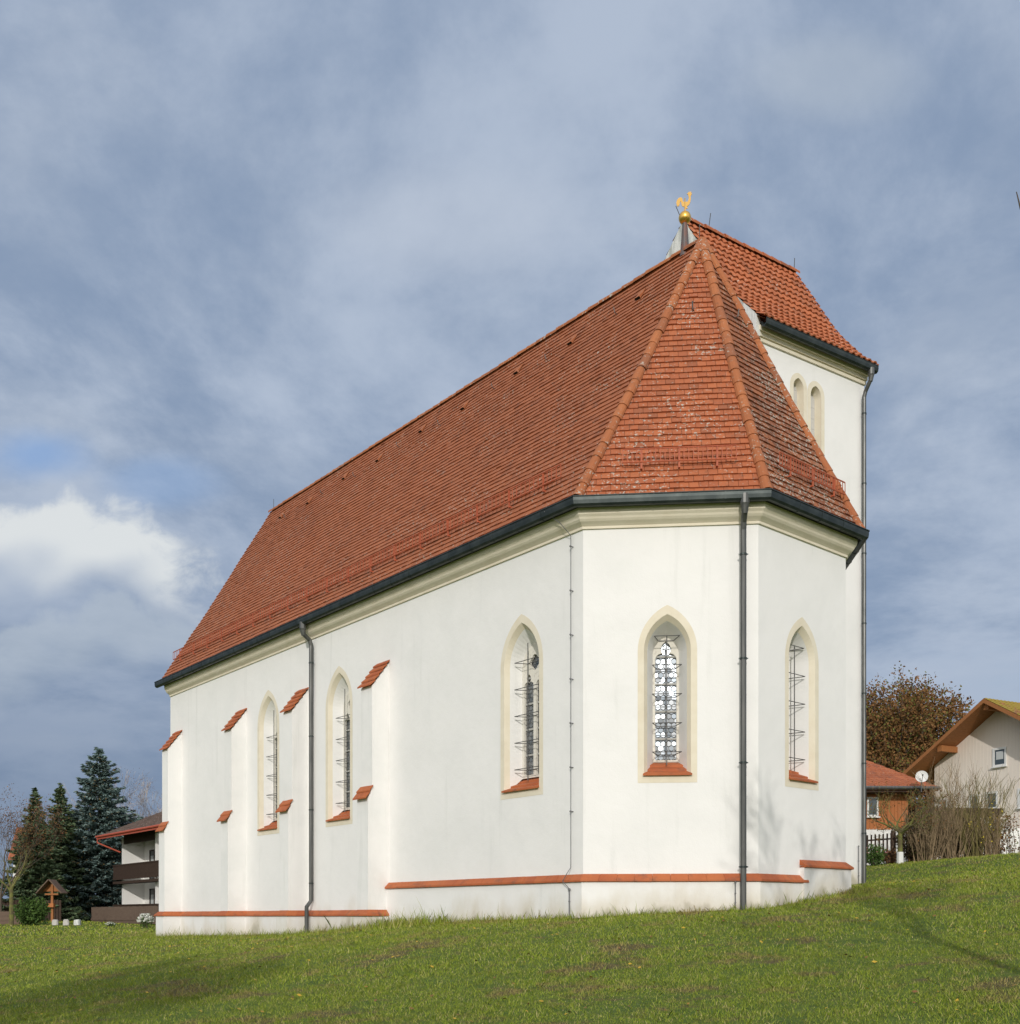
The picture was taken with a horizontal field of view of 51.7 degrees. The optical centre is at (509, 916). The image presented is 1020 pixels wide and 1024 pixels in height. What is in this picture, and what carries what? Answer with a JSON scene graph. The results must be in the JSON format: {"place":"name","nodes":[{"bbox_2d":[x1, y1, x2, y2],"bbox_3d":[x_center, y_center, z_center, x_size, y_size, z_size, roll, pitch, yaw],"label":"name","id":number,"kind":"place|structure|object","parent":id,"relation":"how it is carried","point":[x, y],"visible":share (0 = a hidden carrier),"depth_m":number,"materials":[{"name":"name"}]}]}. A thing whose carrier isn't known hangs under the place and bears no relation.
{"place":"outdoors","nodes":[
{"label":"outdoors","id":0,"kind":"place"},
{"bbox_2d":[0,852,1019,1023],"bbox_3d":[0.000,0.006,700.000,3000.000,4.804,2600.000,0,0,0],"label":"ground","id":1,"kind":"structure","parent":0,"point":[801,1006],"depth_m":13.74,"materials":[{"name":"green plant"}]},
{"bbox_2d":[0,912,21,924],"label":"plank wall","id":2,"kind":"structure","parent":1,"relation":"on","point":[4,917],"depth_m":61.03,"materials":[{"name":"wood"}]},
{"bbox_2d":[0,844,33,925],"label":"bare tree","id":3,"kind":"object","parent":1,"relation":"on","point":[11,908],"visible":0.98,"depth_m":58.02,"materials":[{"name":"brown plant"}]},
{"bbox_2d":[7,827,30,876],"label":"red roofed house","id":4,"kind":"structure","parent":1,"relation":"on","point":[10,855],"depth_m":100.03,"materials":[{"name":"tile"}]},
{"bbox_2d":[0,806,48,879],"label":"bare tree","id":5,"kind":"object","parent":1,"relation":"on","point":[9,843],"visible":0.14,"depth_m":79.98,"materials":[{"name":"brown plant"}]},
{"bbox_2d":[2,900,60,921],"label":"dark board fence","id":6,"kind":"object","parent":1,"relation":"on","point":[15,902],"visible":0.27,"depth_m":70.29,"materials":[{"name":"brown wood"}]},
{"bbox_2d":[13,897,50,925],"bbox_3d":[-27.280,-0.276,60.018,2.233,1.788,2.194,0,0,0],"label":"bush","id":7,"kind":"object","parent":1,"relation":"on","point":[32,912],"visible":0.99,"depth_m":59.65,"materials":[{"name":"green plant"}]},
{"bbox_2d":[0,783,70,911],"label":"bare tree","id":8,"kind":"object","parent":1,"relation":"on","point":[26,840],"visible":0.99,"depth_m":67.09,"materials":[{"name":"brown plant"}]},
{"bbox_2d":[0,787,88,920],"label":"spruce","id":9,"kind":"object","parent":1,"relation":"on","point":[26,884],"visible":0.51,"depth_m":71.55,"materials":[{"name":"green plant"}]},
{"bbox_2d":[36,879,67,921],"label":"wayside shrine","id":10,"kind":"object","parent":1,"relation":"on","point":[52,885],"visible":0.9,"depth_m":66.50,"materials":[{"name":"brown wood"}]},
{"bbox_2d":[52,919,58,924],"bbox_3d":[-25.918,0.372,59.999,0.337,0.375,0.245,0,0,-3],"label":"marker stone","id":11,"kind":"object","parent":1,"relation":"on","point":[55,922],"visible":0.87,"depth_m":59.88,"materials":[{"name":"stone"}]},
{"bbox_2d":[63,919,68,925],"bbox_3d":[-25.292,0.370,60.000,0.316,0.393,0.232,0,0,-11],"label":"marker stone","id":12,"kind":"object","parent":1,"relation":"on","point":[65,922],"visible":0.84,"depth_m":59.91,"materials":[{"name":"stone"}]},
{"bbox_2d":[32,783,99,919],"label":"spruce","id":13,"kind":"object","parent":1,"relation":"on","point":[60,799],"visible":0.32,"depth_m":77.57,"materials":[{"name":"green plant"}]},
{"bbox_2d":[74,919,80,924],"bbox_3d":[-24.859,0.372,60.501,0.365,0.372,0.266,0,0,3],"label":"marker stone","id":14,"kind":"object","parent":1,"relation":"on","point":[77,922],"visible":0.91,"depth_m":60.38,"materials":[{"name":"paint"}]},
{"bbox_2d":[55,747,143,920],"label":"spruce","id":15,"kind":"object","parent":1,"relation":"on","point":[99,861],"visible":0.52,"depth_m":78.76,"materials":[{"name":"green plant"}]},
{"bbox_2d":[104,921,116,926],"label":"flowering shrub","id":16,"kind":"object","parent":1,"relation":"on","point":[111,924],"visible":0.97,"depth_m":57.93,"materials":[{"name":"grey plant"}]},
{"bbox_2d":[64,766,161,829],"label":"birch","id":17,"kind":"object","parent":1,"relation":"on","point":[133,793],"visible":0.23,"depth_m":87.02,"materials":[{"name":"brown plant"}]},
{"bbox_2d":[91,906,157,923],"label":"plank fence","id":18,"kind":"object","parent":1,"relation":"on","point":[128,914],"visible":0.73,"depth_m":65.44,"materials":[{"name":"wood"}]},
{"bbox_2d":[95,811,161,911],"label":"house","id":19,"kind":"structure","parent":1,"relation":"on","point":[136,871],"depth_m":73.92,"materials":[{"name":"white paint"}]},
{"bbox_2d":[149,889,154,903],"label":"window","id":20,"kind":"structure","parent":19,"relation":"in","point":[151,891],"depth_m":74.44,"materials":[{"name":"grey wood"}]},
{"bbox_2d":[149,849,154,878],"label":"window","id":21,"kind":"structure","parent":19,"relation":"in","point":[151,852],"depth_m":74.42,"materials":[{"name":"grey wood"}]},
{"bbox_2d":[116,804,159,827],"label":"birch","id":22,"kind":"object","parent":1,"relation":"on","point":[143,812],"visible":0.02,"depth_m":91.96,"materials":[{"name":"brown plant"}]},
{"bbox_2d":[137,913,154,927],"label":"flowering shrub","id":23,"kind":"object","parent":1,"relation":"on","point":[147,919],"visible":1,"depth_m":56.87,"materials":[{"name":"grey plant"}]},
{"bbox_2d":[130,881,867,939],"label":"long grass","id":24,"kind":"structure","parent":1,"relation":"on","point":[400,922],"depth_m":22.54,"materials":[{"name":"green plant"}]},
{"bbox_2d":[154,191,878,935],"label":"church","id":25,"kind":"structure","parent":1,"relation":"on","point":[568,617],"depth_m":21.67,"materials":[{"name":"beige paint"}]},
{"bbox_2d":[257,690,278,835],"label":"window","id":26,"kind":"structure","parent":25,"relation":"in","point":[268,717],"depth_m":29.71,"materials":[{"name":"beige paint"}]},
{"bbox_2d":[326,666,351,826],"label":"window","id":27,"kind":"structure","parent":25,"relation":"in","point":[339,694],"depth_m":26.78,"materials":[{"name":"beige paint"}]},
{"bbox_2d":[501,614,542,799],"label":"window","id":28,"kind":"structure","parent":25,"relation":"in","point":[522,654],"depth_m":21.38,"materials":[{"name":"beige paint"}]},
{"bbox_2d":[638,605,696,782],"bbox_3d":[2.911,-4.115,19.736,1.086,3.290,0.721,0,0,0],"label":"window","id":29,"kind":"structure","parent":25,"relation":"in","point":[667,645],"depth_m":19.64,"materials":[{"name":"beige paint"}]},
{"bbox_2d":[785,617,818,790],"bbox_3d":[5.519,-4.095,20.340,1.009,3.290,0.983,0,0,0],"label":"window","id":30,"kind":"structure","parent":25,"relation":"in","point":[801,654],"depth_m":20.51,"materials":[{"name":"beige paint"}]},
{"bbox_2d":[866,843,886,865],"bbox_3d":[12.693,-2.104,36.609,0.847,0.928,0.850,0,0,0],"label":"flowering shrub","id":31,"kind":"object","parent":1,"relation":"on","point":[873,857],"visible":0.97,"depth_m":36.49,"materials":[{"name":"green plant"}]},
{"bbox_2d":[883,848,897,863],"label":"bush","id":32,"kind":"object","parent":1,"relation":"on","point":[888,858],"visible":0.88,"depth_m":37.30,"materials":[{"name":"brown plant"}]},
{"bbox_2d":[866,830,918,864],"bbox_3d":[13.826,-2.422,38.648,2.659,1.624,0.199,0,0,-11],"label":"picket fence","id":33,"kind":"object","parent":1,"relation":"on","point":[892,838],"visible":0.34,"depth_m":38.58,"materials":[{"name":"brown wood"}]},
{"bbox_2d":[866,760,940,864],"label":"boarded house","id":34,"kind":"structure","parent":1,"relation":"on","point":[878,774],"depth_m":42.23,"materials":[{"name":"orange tile"}]},
{"bbox_2d":[866,797,879,817],"bbox_3d":[14.529,-4.355,42.141,0.540,0.830,0.170,0,0,-3],"label":"window","id":35,"kind":"structure","parent":34,"relation":"in","point":[873,800],"depth_m":42.18,"materials":[{"name":"white"}]},
{"bbox_2d":[915,771,927,791],"bbox_3d":[15.975,-5.241,40.741,0.398,0.813,0.417,0,0,-21],"label":"satellite dish","id":36,"kind":"object","parent":34,"relation":"attached to","point":[922,775],"visible":0.94,"depth_m":40.84,"materials":[{"name":"white metal"}]},
{"bbox_2d":[866,781,958,863],"bbox_3d":[13.623,-3.142,36.140,3.276,3.241,3.279,0,0,36],"label":"fruit tree","id":37,"kind":"object","parent":1,"relation":"on","point":[900,852],"visible":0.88,"depth_m":36.31,"materials":[{"name":"brown plant"}]},
{"bbox_2d":[892,813,946,860],"bbox_3d":[15.164,-2.851,38.815,2.163,1.934,2.205,0,0,0],"label":"thicket","id":38,"kind":"object","parent":1,"relation":"on","point":[912,845],"visible":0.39,"depth_m":38.50,"materials":[{"name":"brown plant"}]},
{"bbox_2d":[866,661,973,861],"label":"autumn tree","id":39,"kind":"object","parent":1,"relation":"on","point":[903,736],"visible":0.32,"depth_m":72.47,"materials":[{"name":"brown plant"}]},
{"bbox_2d":[900,798,963,861],"bbox_3d":[14.611,-3.031,36.527,2.112,2.338,1.662,0,0,-35],"label":"bare shrub","id":40,"kind":"object","parent":1,"relation":"on","point":[932,839],"visible":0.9,"depth_m":36.54,"materials":[{"name":"brown plant"}]},
{"bbox_2d":[922,812,973,858],"bbox_3d":[16.148,-2.906,38.791,2.174,1.926,2.269,0,0,0],"label":"thicket","id":41,"kind":"object","parent":1,"relation":"on","point":[958,847],"visible":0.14,"depth_m":38.43,"materials":[{"name":"brown plant"}]},
{"bbox_2d":[908,807,1002,859],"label":"timber terrace","id":42,"kind":"structure","parent":1,"relation":"on","point":[996,812],"depth_m":44.75,"materials":[{"name":"brown wood"}]},
{"bbox_2d":[908,754,1005,859],"bbox_3d":[15.659,-3.842,36.935,2.695,3.798,2.353,0,0,-34],"label":"bare shrub","id":43,"kind":"object","parent":1,"relation":"on","point":[955,840],"visible":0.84,"depth_m":36.86,"materials":[{"name":"brown plant"}]},
{"bbox_2d":[902,698,1019,859],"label":"beige house","id":44,"kind":"structure","parent":1,"relation":"on","point":[983,733],"depth_m":51.30,"materials":[{"name":"beige plaster"},{"name":"brown wood"},{"name":"roof tile"}]},
{"bbox_2d":[985,791,997,807],"bbox_3d":[23.349,-5.590,51.074,0.170,0.921,0.770,0,0,-27],"label":"window","id":45,"kind":"structure","parent":44,"relation":"in","point":[996,796],"depth_m":50.98,"materials":[{"name":"white"}]},
{"bbox_2d":[991,746,1006,768],"bbox_3d":[23.547,-7.640,50.687,0.170,0.960,0.838,0,0,-27],"label":"window","id":46,"kind":"structure","parent":44,"relation":"in","point":[999,755],"depth_m":50.72,"materials":[{"name":"white paint"}]},
{"bbox_2d":[1015,788,1019,808],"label":"window","id":47,"kind":"structure","parent":44,"relation":"in","point":[1018,790],"depth_m":49.76,"materials":[{"name":"white"}]},
{"bbox_2d":[935,765,1019,856],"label":"bare shrub","id":48,"kind":"object","parent":1,"relation":"on","point":[978,822],"visible":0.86,"depth_m":36.85,"materials":[{"name":"brown plant"}]},
{"bbox_2d":[950,810,1004,856],"bbox_3d":[17.133,-2.975,38.785,2.166,1.958,2.200,0,0,0],"label":"thicket","id":49,"kind":"object","parent":1,"relation":"on","point":[981,835],"visible":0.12,"depth_m":38.44,"materials":[{"name":"brown plant"}]},
{"bbox_2d":[958,809,1010,854],"bbox_3d":[16.517,-2.877,36.802,1.642,1.706,1.084,0,0,0],"label":"bare shrub","id":50,"kind":"object","parent":1,"relation":"on","point":[992,843],"visible":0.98,"depth_m":36.73,"materials":[{"name":"brown plant"}]},
{"bbox_2d":[989,811,1019,853],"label":"copper hedge","id":51,"kind":"object","parent":1,"relation":"on","point":[1005,828],"visible":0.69,"depth_m":38.23,"materials":[{"name":"brown plant"}]},
{"bbox_2d":[989,828,1019,853],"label":"garden wall","id":52,"kind":"structure","parent":1,"relation":"on","point":[1016,833],"depth_m":45.45,"materials":[{"name":"white paint"}]},
{"bbox_2d":[0,0,1019,898],"label":"sky","id":53,"kind":"structure","parent":0,"point":[245,245],"materials":[{"name":"blue"}]},
{"bbox_2d":[1,858,1019,1023],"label":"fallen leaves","id":54,"kind":"object","parent":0,"point":[874,961],"visible":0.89,"depth_m":15.32,"materials":[{"name":"brown plant"}]}
]}

